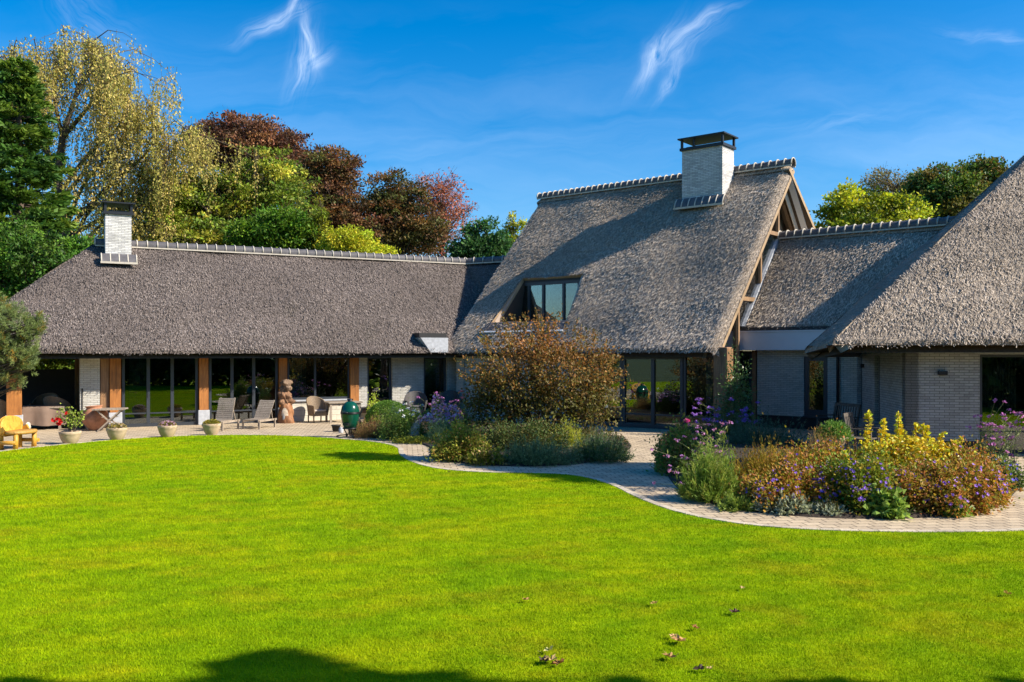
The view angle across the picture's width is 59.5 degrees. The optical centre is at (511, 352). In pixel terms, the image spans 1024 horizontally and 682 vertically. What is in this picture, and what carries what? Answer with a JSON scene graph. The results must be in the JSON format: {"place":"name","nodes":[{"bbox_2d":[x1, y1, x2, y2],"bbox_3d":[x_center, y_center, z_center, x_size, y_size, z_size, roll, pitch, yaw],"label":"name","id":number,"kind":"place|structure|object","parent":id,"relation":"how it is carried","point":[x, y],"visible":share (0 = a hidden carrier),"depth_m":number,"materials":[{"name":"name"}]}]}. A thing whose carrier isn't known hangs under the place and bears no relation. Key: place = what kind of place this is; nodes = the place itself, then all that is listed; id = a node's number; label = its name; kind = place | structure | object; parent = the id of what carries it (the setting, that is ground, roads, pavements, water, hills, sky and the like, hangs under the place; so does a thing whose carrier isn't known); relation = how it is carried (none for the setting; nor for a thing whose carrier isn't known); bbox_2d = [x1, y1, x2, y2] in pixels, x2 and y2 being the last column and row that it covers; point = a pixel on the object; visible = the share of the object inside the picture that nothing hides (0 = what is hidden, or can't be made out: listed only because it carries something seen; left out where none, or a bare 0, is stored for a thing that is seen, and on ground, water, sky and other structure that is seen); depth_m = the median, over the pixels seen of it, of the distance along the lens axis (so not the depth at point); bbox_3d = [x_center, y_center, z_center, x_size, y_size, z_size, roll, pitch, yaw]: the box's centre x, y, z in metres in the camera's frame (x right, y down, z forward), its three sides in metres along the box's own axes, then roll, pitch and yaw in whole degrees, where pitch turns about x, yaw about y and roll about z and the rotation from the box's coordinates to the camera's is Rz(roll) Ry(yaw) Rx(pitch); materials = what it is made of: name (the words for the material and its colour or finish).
{"place":"outdoors","nodes":[
{"label":"outdoors","id":0,"kind":"place"},
{"bbox_2d":[0,434,1023,681],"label":"lawn","id":1,"kind":"structure","parent":0,"point":[468,589],"depth_m":9.76,"materials":[{"name":"green plant"}]},
{"bbox_2d":[0,0,1023,256],"label":"sky","id":2,"kind":"structure","parent":0,"point":[521,99],"materials":[{"name":"blue"}]},
{"bbox_2d":[4,417,1023,529],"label":"paved terrace","id":3,"kind":"structure","parent":0,"point":[634,475],"depth_m":19.53,"materials":[{"name":"stone"}]},
{"bbox_2d":[0,399,5,418],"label":"terrace chair","id":4,"kind":"object","parent":3,"relation":"on","point":[2,408],"visible":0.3,"depth_m":29.11,"materials":[{"name":"wicker"}]},
{"bbox_2d":[0,415,39,449],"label":"log chair","id":5,"kind":"object","parent":3,"relation":"on","point":[14,427],"visible":0.97,"depth_m":23.69,"materials":[{"name":"yellow wood"}]},
{"bbox_2d":[29,393,58,404],"bbox_3d":[-16.775,2.007,32.214,0.910,1.088,0.940,0,0,-5],"label":"terrace chair","id":6,"kind":"object","parent":3,"relation":"on","point":[37,400],"visible":0.31,"depth_m":32.46,"materials":[{"name":"wicker"}]},
{"bbox_2d":[22,405,72,428],"bbox_3d":[-16.001,2.167,29.999,2.556,0.765,1.376,0,0,-20],"label":"terrace table","id":7,"kind":"object","parent":3,"relation":"on","point":[39,415],"visible":0.57,"depth_m":29.55,"materials":[{"name":"brown wood"}]},
{"bbox_2d":[33,359,74,368],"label":"hedge","id":8,"kind":"object","parent":3,"relation":"on","point":[48,361],"depth_m":35.73,"materials":[{"name":"green plant"}]},
{"bbox_2d":[43,396,75,427],"bbox_3d":[-15.501,2.007,30.592,0.910,1.088,0.940,0,0,5],"label":"terrace chair","id":9,"kind":"object","parent":3,"relation":"on","point":[51,401],"visible":0.42,"depth_m":30.21,"materials":[{"name":"wicker"}]},
{"bbox_2d":[51,403,86,443],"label":"potted plant","id":10,"kind":"object","parent":3,"relation":"on","point":[71,434],"visible":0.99,"depth_m":24.88,"materials":[{"name":"green plant"}]},
{"bbox_2d":[81,405,108,430],"bbox_3d":[-13.679,2.142,29.383,0.837,0.845,0.835,0,0,0],"label":"terracotta urn","id":11,"kind":"object","parent":3,"relation":"on","point":[94,420],"visible":0.91,"depth_m":29.11,"materials":[{"name":"brown ceramic"}]},
{"bbox_2d":[91,407,127,431],"bbox_3d":[-13.074,2.180,29.148,1.000,0.741,0.610,0,0,-14],"label":"folding table","id":12,"kind":"object","parent":3,"relation":"on","point":[120,409],"visible":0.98,"depth_m":28.94,"materials":[{"name":"brown wood"}]},
{"bbox_2d":[105,422,127,439],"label":"potted plant","id":13,"kind":"object","parent":3,"relation":"on","point":[117,431],"visible":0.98,"depth_m":25.87,"materials":[{"name":"beige plant"}]},
{"bbox_2d":[157,420,176,436],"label":"potted plant","id":14,"kind":"object","parent":3,"relation":"on","point":[166,428],"visible":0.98,"depth_m":26.67,"materials":[{"name":"beige plant"}]},
{"bbox_2d":[202,418,221,434],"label":"potted plant","id":15,"kind":"object","parent":3,"relation":"on","point":[211,426],"visible":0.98,"depth_m":27.39,"materials":[{"name":"beige plant"}]},
{"bbox_2d":[203,397,239,430],"bbox_3d":[-9.570,2.025,29.592,0.698,1.049,1.224,0,0,12],"label":"sun lounger","id":16,"kind":"object","parent":3,"relation":"on","point":[225,408],"visible":0.75,"depth_m":29.79,"materials":[{"name":"grey wood"}]},
{"bbox_2d":[242,400,276,428],"bbox_3d":[-8.534,2.087,30.337,0.667,0.926,1.170,0,0,16],"label":"sun lounger","id":17,"kind":"object","parent":3,"relation":"on","point":[262,410],"visible":1,"depth_m":30.54,"materials":[{"name":"grey wood"}]},
{"bbox_2d":[277,379,295,423],"bbox_3d":[-8.177,1.760,32.451,0.648,1.580,0.614,0,0,0],"label":"wood sculpture","id":18,"kind":"object","parent":3,"relation":"on","point":[286,401],"visible":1,"depth_m":32.28,"materials":[{"name":"brown wood"}]},
{"bbox_2d":[306,396,329,422],"bbox_3d":[-7.140,2.078,32.788,0.791,0.946,0.817,0,0,-38],"label":"wicker armchair","id":19,"kind":"object","parent":3,"relation":"on","point":[315,405],"visible":0.99,"depth_m":32.75,"materials":[{"name":"beige wicker"}]},
{"bbox_2d":[324,401,362,423],"bbox_3d":[-6.175,2.172,32.749,1.240,0.755,0.832,0,0,-25],"label":"garden table","id":20,"kind":"object","parent":3,"relation":"on","point":[336,403],"visible":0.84,"depth_m":32.60,"materials":[{"name":"brown wood"}]},
{"bbox_2d":[336,399,362,438],"bbox_3d":[-4.822,1.964,26.802,0.664,1.170,0.684,0,0,20],"label":"kamado grill","id":21,"kind":"object","parent":3,"relation":"on","point":[350,412],"visible":0.98,"depth_m":26.65,"materials":[{"name":"green ceramic"}]},
{"bbox_2d":[361,394,375,412],"bbox_3d":[-5.599,2.078,34.369,0.791,0.946,0.817,0,0,20],"label":"wicker armchair","id":22,"kind":"object","parent":3,"relation":"on","point":[364,408],"visible":0.34,"depth_m":34.09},
{"bbox_2d":[404,391,427,415],"bbox_3d":[-3.687,2.021,34.377,0.886,1.060,0.915,0,0,-10],"label":"lounge chair","id":23,"kind":"object","parent":3,"relation":"on","point":[411,396],"visible":0.79,"depth_m":34.64,"materials":[{"name":"grey wicker"}]},
{"bbox_2d":[437,390,458,412],"bbox_3d":[-2.515,2.021,35.050,0.886,1.060,0.915,0,0,12],"label":"lounge chair","id":24,"kind":"object","parent":3,"relation":"on","point":[449,395],"visible":0.4,"depth_m":35.36,"materials":[{"name":"grey wicker"}]},
{"bbox_2d":[349,417,630,465],"bbox_3d":[-0.905,2.500,27.638,7.371,0.120,14.990,0,0,-28],"label":"soil bed","id":25,"kind":"object","parent":3,"relation":"on","point":[499,464],"visible":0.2,"depth_m":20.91,"materials":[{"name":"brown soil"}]},
{"bbox_2d":[350,411,389,437],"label":"heather","id":26,"kind":"object","parent":25,"relation":"on","point":[368,431],"visible":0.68,"depth_m":26.80,"materials":[{"name":"brown plant"}]},
{"bbox_2d":[366,387,379,419],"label":"lime shrub","id":27,"kind":"object","parent":25,"relation":"on","point":[371,401],"visible":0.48,"depth_m":32.39,"materials":[{"name":"green plant"}]},
{"bbox_2d":[364,399,412,422],"bbox_3d":[-4.418,2.362,32.070,1.785,1.379,1.616,0,0,0],"label":"box ball","id":28,"kind":"object","parent":25,"relation":"on","point":[371,411],"visible":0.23,"depth_m":31.79,"materials":[{"name":"green plant"}]},
{"bbox_2d":[372,394,427,439],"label":"green perennial","id":29,"kind":"object","parent":25,"relation":"on","point":[396,429],"visible":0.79,"depth_m":26.05,"materials":[{"name":"green plant"}]},
{"bbox_2d":[387,434,433,443],"bbox_3d":[-2.840,2.434,25.327,1.869,0.310,0.992,0,0,0],"label":"creeping sedum","id":30,"kind":"object","parent":25,"relation":"on","point":[409,439],"visible":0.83,"depth_m":25.14,"materials":[{"name":"green plant"}]},
{"bbox_2d":[408,420,420,435],"bbox_3d":[-2.849,2.245,26.060,0.403,0.610,0.206,0,0,-15],"label":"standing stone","id":31,"kind":"object","parent":25,"relation":"on","point":[415,428],"visible":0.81,"depth_m":25.99,"materials":[{"name":"grey stone"}]},
{"bbox_2d":[395,401,434,437],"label":"white cosmos","id":32,"kind":"object","parent":25,"relation":"on","point":[414,410],"visible":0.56,"depth_m":26.07,"materials":[{"name":"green plant"}]},
{"bbox_2d":[402,392,472,435],"bbox_3d":[-1.927,1.807,26.495,2.442,1.587,2.339,0,0,0],"label":"phlox","id":33,"kind":"object","parent":25,"relation":"on","point":[449,412],"visible":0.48,"depth_m":26.21,"materials":[{"name":"purple plant"}]},
{"bbox_2d":[424,413,451,440],"bbox_3d":[-2.046,2.117,25.441,1.099,0.964,1.185,0,0,0],"label":"blue grass mound","id":34,"kind":"object","parent":25,"relation":"on","point":[436,429],"depth_m":25.34,"materials":[{"name":"green plant"}]},
{"bbox_2d":[420,409,499,463],"bbox_3d":[-1.152,1.979,21.293,2.042,1.275,2.085,0,0,0],"label":"rusty spirea","id":35,"kind":"object","parent":25,"relation":"on","point":[461,440],"visible":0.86,"depth_m":20.97,"materials":[{"name":"green plant"}]},
{"bbox_2d":[459,390,471,425],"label":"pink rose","id":36,"kind":"object","parent":25,"relation":"on","point":[466,414],"visible":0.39,"depth_m":25.85,"materials":[{"name":"green plant"}]},
{"bbox_2d":[458,410,485,436],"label":"tall perennial","id":37,"kind":"object","parent":25,"relation":"on","point":[470,417],"visible":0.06,"depth_m":25.65,"materials":[{"name":"green plant"}]},
{"bbox_2d":[460,439,510,466],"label":"lime groundcover","id":38,"kind":"object","parent":25,"relation":"on","point":[485,456],"visible":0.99,"depth_m":20.21,"materials":[{"name":"green plant"}]},
{"bbox_2d":[469,410,591,451],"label":"dark undergrowth","id":39,"kind":"object","parent":25,"relation":"on","point":[503,437],"visible":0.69,"depth_m":22.77,"materials":[{"name":"green plant"}]},
{"bbox_2d":[494,430,583,468],"bbox_3d":[0.546,2.191,20.580,1.931,0.828,1.867,0,0,-43],"label":"grey santolina","id":40,"kind":"object","parent":25,"relation":"on","point":[538,453],"visible":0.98,"depth_m":20.35,"materials":[{"name":"green plant"}]},
{"bbox_2d":[453,303,636,438],"bbox_3d":[0.936,0.678,25.705,5.242,4.168,4.183,0,0,0],"label":"ornamental tree","id":41,"kind":"object","parent":25,"relation":"on","point":[508,380],"visible":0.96,"depth_m":25.28,"materials":[{"name":"brown plant"}]},
{"bbox_2d":[548,414,585,446],"bbox_3d":[1.488,2.078,23.511,1.127,1.005,1.216,0,0,31],"label":"euphorbia","id":42,"kind":"object","parent":25,"relation":"on","point":[572,438],"visible":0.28,"depth_m":23.42,"materials":[{"name":"green plant"}]},
{"bbox_2d":[580,425,606,437],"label":"bronze grass","id":43,"kind":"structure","parent":25,"relation":"on","point":[585,433],"depth_m":25.96,"materials":[{"name":"brown plant"}]},
{"bbox_2d":[567,425,636,463],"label":"lavender","id":44,"kind":"object","parent":25,"relation":"on","point":[596,451],"visible":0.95,"depth_m":20.94,"materials":[{"name":"green plant"}]},
{"bbox_2d":[0,131,1023,453],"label":"thatched villa","id":45,"kind":"object","parent":3,"relation":"on","point":[674,285],"visible":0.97,"depth_m":31.78,"materials":[{"name":"plant"}]},
{"bbox_2d":[122,358,197,426],"bbox_3d":[-12.180,1.320,31.060,2.456,2.460,0.153,0,0,-27],"label":"glass door","id":46,"kind":"structure","parent":45,"relation":"in","point":[147,424],"depth_m":30.96,"materials":[{"name":"black metal"}]},
{"bbox_2d":[224,383,240,390],"bbox_3d":[-10.402,0.730,33.374,0.600,1.400,0.600,0,0,0],"label":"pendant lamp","id":47,"kind":"object","parent":45,"relation":"hanging from","point":[236,387],"visible":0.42,"depth_m":33.20,"materials":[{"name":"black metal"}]},
{"bbox_2d":[209,358,277,423],"bbox_3d":[-9.682,1.320,32.354,2.418,2.460,0.153,0,0,-27],"label":"glass door","id":48,"kind":"structure","parent":45,"relation":"in","point":[253,409],"depth_m":32.43,"materials":[{"name":"black metal"}]},
{"bbox_2d":[287,358,348,399],"bbox_3d":[-7.258,0.920,33.643,2.344,1.660,0.094,0,0,-27],"label":"window","id":49,"kind":"structure","parent":45,"relation":"in","point":[341,397],"depth_m":33.54,"materials":[{"name":"grey metal"}]},
{"bbox_2d":[367,358,390,417],"bbox_3d":[-5.176,1.360,34.780,1.010,2.380,0.090,0,0,-27],"label":"door","id":50,"kind":"structure","parent":45,"relation":"in","point":[389,359],"depth_m":34.93,"materials":[{"name":"black metal"}]},
{"bbox_2d":[424,358,445,414],"bbox_3d":[-3.119,1.360,35.846,1.004,2.380,0.090,0,0,-27],"label":"door","id":51,"kind":"structure","parent":45,"relation":"in","point":[444,359],"depth_m":36.01,"materials":[{"name":"black metal"}]},
{"bbox_2d":[570,357,621,426],"bbox_3d":[2.969,1.340,31.518,2.170,2.420,0.094,0,0,39],"label":"glass door","id":52,"kind":"structure","parent":45,"relation":"in","point":[619,424],"depth_m":31.06,"materials":[{"name":"glass"}]},
{"bbox_2d":[622,357,683,429],"bbox_3d":[4.706,1.340,30.071,2.303,2.420,0.173,0,0,39],"label":"glass door","id":53,"kind":"structure","parent":45,"relation":"in","point":[653,414],"depth_m":30.03,"materials":[{"name":"black metal"}]},
{"bbox_2d":[684,357,707,429],"bbox_3d":[6.105,1.310,29.002,1.183,2.480,0.090,0,0,39],"label":"glass door","id":54,"kind":"structure","parent":45,"relation":"in","point":[685,358],"depth_m":29.32,"materials":[{"name":"black glass"}]},
{"bbox_2d":[733,351,751,425],"bbox_3d":[7.948,1.250,31.280,0.954,2.600,0.094,0,0,39],"label":"glass door","id":55,"kind":"structure","parent":45,"relation":"in","point":[742,358],"depth_m":31.12,"materials":[{"name":"black glass"}]},
{"bbox_2d":[804,356,827,415],"bbox_3d":[10.050,1.110,29.572,0.786,1.960,0.090,0,0,39],"label":"window","id":56,"kind":"structure","parent":45,"relation":"in","point":[807,411],"depth_m":29.63,"materials":[{"name":"black metal"}]},
{"bbox_2d":[879,356,879,422],"bbox_3d":[10.753,1.095,25.966,0.090,2.010,0.618,0,0,9],"label":"slit window","id":57,"kind":"structure","parent":45,"relation":"in","point":[879,356],"depth_m":26.22,"materials":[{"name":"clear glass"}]},
{"bbox_2d":[980,354,1023,453],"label":"glass door","id":58,"kind":"structure","parent":45,"relation":"in","point":[981,355],"depth_m":22.74,"materials":[{"name":"black glass"}]},
{"bbox_2d":[0,434,1023,531],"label":"path border","id":59,"kind":"object","parent":3,"relation":"on","point":[403,454],"visible":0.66,"depth_m":14.74,"materials":[{"name":"stone"}]},
{"bbox_2d":[813,419,854,446],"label":"potted plant","id":60,"kind":"object","parent":3,"relation":"on","point":[836,424],"visible":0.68,"depth_m":21.48,"materials":[{"name":"green plant"}]},
{"bbox_2d":[662,431,1015,518],"bbox_3d":[7.081,2.500,21.408,7.957,0.120,15.407,0,0,0],"label":"soil bed","id":61,"kind":"object","parent":3,"relation":"on","point":[862,515],"visible":0.12,"depth_m":15.13,"materials":[{"name":"brown soil"}]},
{"bbox_2d":[644,401,706,475],"bbox_3d":[3.540,1.807,18.954,1.592,1.621,1.541,0,0,0],"label":"purple dock","id":62,"kind":"object","parent":61,"relation":"on","point":[673,447],"visible":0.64,"depth_m":18.75,"materials":[{"name":"green plant"}]},
{"bbox_2d":[650,418,733,484],"bbox_3d":[3.368,1.896,16.558,1.664,1.317,1.043,0,0,0],"label":"verbena","id":63,"kind":"object","parent":61,"relation":"on","point":[711,446],"visible":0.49,"depth_m":16.49,"materials":[{"name":"purple plant"}]},
{"bbox_2d":[673,428,743,503],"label":"green undergrowth","id":64,"kind":"object","parent":61,"relation":"on","point":[707,479],"visible":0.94,"depth_m":15.25,"materials":[{"name":"green plant"}]},
{"bbox_2d":[688,397,761,437],"bbox_3d":[6.220,1.900,25.917,2.249,1.309,1.573,0,0,0],"label":"purple verbena","id":65,"kind":"object","parent":61,"relation":"on","point":[708,420],"visible":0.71,"depth_m":25.84,"materials":[{"name":"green plant"}]},
{"bbox_2d":[715,485,756,512],"bbox_3d":[3.704,2.403,14.556,0.839,0.491,0.799,0,0,0],"label":"greenery","id":66,"kind":"object","parent":61,"relation":"on","point":[730,503],"visible":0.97,"depth_m":14.46,"materials":[{"name":"green plant"}]},
{"bbox_2d":[713,337,762,432],"bbox_3d":[6.841,1.054,27.275,1.692,3.083,1.347,0,0,0],"label":"shaded shrub","id":67,"kind":"object","parent":61,"relation":"on","point":[743,394],"visible":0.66,"depth_m":27.15,"materials":[{"name":"green plant"}]},
{"bbox_2d":[720,406,811,445],"bbox_3d":[6.898,2.011,24.386,1.987,1.185,2.090,0,0,-43],"label":"shaded catmint","id":68,"kind":"object","parent":61,"relation":"on","point":[766,433],"visible":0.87,"depth_m":24.26,"materials":[{"name":"green plant"}]},
{"bbox_2d":[727,432,815,485],"bbox_3d":[4.792,2.009,16.538,1.890,1.164,1.806,0,0,0],"label":"amsonia","id":69,"kind":"object","parent":61,"relation":"on","point":[756,462],"visible":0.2,"depth_m":16.42,"materials":[{"name":"brown plant"}]},
{"bbox_2d":[750,489,817,516],"bbox_3d":[4.390,2.395,14.491,1.272,0.501,1.376,0,0,-36],"label":"lambs ear","id":70,"kind":"object","parent":61,"relation":"on","point":[787,502],"visible":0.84,"depth_m":14.12},
{"bbox_2d":[722,444,849,512],"bbox_3d":[4.504,2.079,14.892,2.056,1.063,1.961,0,0,0],"label":"geranium","id":71,"kind":"object","parent":61,"relation":"on","point":[790,477],"visible":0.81,"depth_m":14.56,"materials":[{"name":"brown plant"}]},
{"bbox_2d":[733,415,913,475],"bbox_3d":[5.577,1.832,16.442,3.485,1.548,2.347,0,0,0],"label":"geranium","id":72,"kind":"object","parent":61,"relation":"on","point":[835,447],"visible":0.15,"depth_m":16.40,"materials":[{"name":"brown plant"}]},
{"bbox_2d":[789,424,857,456],"bbox_3d":[7.249,2.102,20.665,1.477,0.982,1.180,0,0,-16],"label":"russet spirea","id":73,"kind":"object","parent":61,"relation":"on","point":[811,445],"visible":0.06,"depth_m":20.66,"materials":[{"name":"brown plant"}]},
{"bbox_2d":[812,498,849,515],"bbox_3d":[4.996,2.457,14.080,0.605,0.363,0.648,0,0,17],"label":"lambs ear","id":74,"kind":"object","parent":61,"relation":"on","point":[823,507],"visible":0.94,"depth_m":14.00},
{"bbox_2d":[660,427,1013,513],"bbox_3d":[7.084,2.467,21.355,7.932,0.217,15.236,0,0,0],"label":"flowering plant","id":75,"kind":"object","parent":61,"relation":"on","point":[850,512],"visible":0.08,"depth_m":22.55,"materials":[{"name":"green plant"}]},
{"bbox_2d":[802,433,924,515],"bbox_3d":[5.545,1.964,14.748,2.311,1.268,2.087,0,0,0],"label":"geranium","id":76,"kind":"object","parent":61,"relation":"on","point":[859,476],"visible":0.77,"depth_m":14.33,"materials":[{"name":"green plant"}]},
{"bbox_2d":[855,483,913,519],"bbox_3d":[5.821,2.341,14.085,0.841,0.619,1.179,0,0,0],"label":"ladys mantle","id":77,"kind":"object","parent":61,"relation":"on","point":[884,505],"visible":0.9,"depth_m":13.80,"materials":[{"name":"green plant"}]},
{"bbox_2d":[840,409,981,469],"bbox_3d":[7.287,1.824,16.392,3.192,1.577,1.309,0,0,0],"label":"golden shrub","id":78,"kind":"object","parent":61,"relation":"on","point":[915,445],"visible":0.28,"depth_m":16.16,"materials":[{"name":"yellow plant"}]},
{"bbox_2d":[886,442,1008,518],"bbox_3d":[6.843,2.025,14.546,2.098,1.181,2.207,0,0,20],"label":"geranium","id":79,"kind":"object","parent":61,"relation":"on","point":[954,482],"visible":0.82,"depth_m":14.22,"materials":[{"name":"brown plant"}]},
{"bbox_2d":[936,490,974,517],"bbox_3d":[6.931,2.391,14.059,0.568,0.463,0.665,0,0,-40],"label":"ladys mantle","id":80,"kind":"object","parent":61,"relation":"on","point":[953,506],"visible":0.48,"depth_m":13.90,"materials":[{"name":"green plant"}]},
{"bbox_2d":[942,435,1020,499],"bbox_3d":[8.265,2.025,16.397,1.924,1.135,2.216,0,0,0],"label":"geranium","id":81,"kind":"object","parent":61,"relation":"on","point":[977,454],"visible":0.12,"depth_m":16.13,"materials":[{"name":"brown plant"}]},
{"bbox_2d":[948,447,1023,507],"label":"geranium","id":82,"kind":"object","parent":61,"relation":"on","point":[1004,492],"visible":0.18,"depth_m":14.91,"materials":[{"name":"brown plant"}]},
{"bbox_2d":[965,398,1023,471],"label":"verbena","id":83,"kind":"object","parent":61,"relation":"on","point":[991,444],"visible":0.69,"depth_m":17.33,"materials":[{"name":"purple plant"}]},
{"bbox_2d":[989,452,1023,490],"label":"blue geranium","id":84,"kind":"object","parent":61,"relation":"on","point":[1018,473],"visible":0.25,"depth_m":16.69,"materials":[{"name":"green plant"}]},
{"bbox_2d":[817,402,860,439],"bbox_3d":[9.636,2.027,26.457,0.725,1.045,1.125,0,0,-18],"label":"garden chair","id":85,"kind":"object","parent":3,"relation":"on","point":[845,405],"visible":0.54,"depth_m":26.61,"materials":[{"name":"brown wood"}]},
{"bbox_2d":[842,412,879,451],"bbox_3d":[8.646,2.027,22.200,0.725,1.045,0.685,0,0,38],"label":"garden chair","id":86,"kind":"object","parent":3,"relation":"on","point":[847,417],"visible":0.62,"depth_m":22.31,"materials":[{"name":"grey wood"}]},
{"label":"ground","id":87,"kind":"structure","parent":0,"visible":0},
{"bbox_2d":[0,290,50,395],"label":"pine tree","id":88,"kind":"object","parent":87,"relation":"on","point":[23,356],"visible":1,"depth_m":24.96,"materials":[{"name":"green plant"}]},
{"bbox_2d":[0,54,81,368],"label":"conifer","id":89,"kind":"object","parent":87,"relation":"on","point":[22,88],"visible":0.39,"depth_m":41.42,"materials":[{"name":"green plant"}]},
{"bbox_2d":[0,216,100,303],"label":"hedge tree","id":90,"kind":"object","parent":87,"relation":"on","point":[27,257],"visible":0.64,"depth_m":37.07,"materials":[{"name":"green plant"}]},
{"bbox_2d":[0,24,287,243],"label":"weeping birch","id":91,"kind":"object","parent":87,"relation":"on","point":[129,120],"visible":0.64,"depth_m":48.35,"materials":[{"name":"yellow plant"}]},
{"bbox_2d":[125,144,323,245],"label":"green tree","id":92,"kind":"object","parent":87,"relation":"on","point":[197,227],"visible":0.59,"depth_m":50.06,"materials":[{"name":"green plant"}]},
{"bbox_2d":[175,105,313,187],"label":"copper beech","id":93,"kind":"object","parent":87,"relation":"on","point":[247,131],"visible":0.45,"depth_m":64.09,"materials":[{"name":"brown plant"}]},
{"bbox_2d":[219,196,327,249],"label":"green tree","id":94,"kind":"object","parent":87,"relation":"on","point":[281,227],"visible":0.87,"depth_m":46.15,"materials":[{"name":"green plant"}]},
{"bbox_2d":[305,195,332,249],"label":"golden conifer","id":95,"kind":"object","parent":87,"relation":"on","point":[320,220],"visible":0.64,"depth_m":46.81,"materials":[{"name":"green plant"}]},
{"bbox_2d":[289,142,391,230],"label":"copper beech","id":96,"kind":"object","parent":87,"relation":"on","point":[336,188],"visible":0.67,"depth_m":61.01,"materials":[{"name":"brown plant"}]},
{"bbox_2d":[313,224,401,253],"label":"yellow shrub","id":97,"kind":"object","parent":87,"relation":"on","point":[350,240],"visible":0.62,"depth_m":45.34,"materials":[{"name":"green plant"}]},
{"bbox_2d":[354,165,456,255],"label":"copper beech","id":98,"kind":"object","parent":87,"relation":"on","point":[408,230],"visible":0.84,"depth_m":63.30,"materials":[{"name":"brown plant"}]},
{"bbox_2d":[404,167,480,256],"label":"red maple","id":99,"kind":"object","parent":87,"relation":"on","point":[442,201],"visible":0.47,"depth_m":69.57,"materials":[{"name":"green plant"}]},
{"bbox_2d":[442,215,514,257],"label":"young oak","id":100,"kind":"object","parent":87,"relation":"on","point":[475,243],"visible":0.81,"depth_m":55.38,"materials":[{"name":"green plant"}]},
{"bbox_2d":[502,210,526,250],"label":"tree","id":101,"kind":"object","parent":87,"relation":"on","point":[512,229],"visible":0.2,"depth_m":57.78,"materials":[{"name":"green plant"}]},
{"bbox_2d":[809,176,939,228],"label":"yellow maple","id":102,"kind":"object","parent":87,"relation":"on","point":[848,207],"visible":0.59,"depth_m":45.02,"materials":[{"name":"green plant"}]},
{"bbox_2d":[856,162,918,194],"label":"thinning tree","id":103,"kind":"object","parent":87,"relation":"on","point":[891,185],"visible":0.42,"depth_m":61.75,"materials":[{"name":"grey plant"}]},
{"bbox_2d":[895,152,1014,217],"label":"oak tree","id":104,"kind":"object","parent":87,"relation":"on","point":[951,191],"visible":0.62,"depth_m":52.94,"materials":[{"name":"green plant"}]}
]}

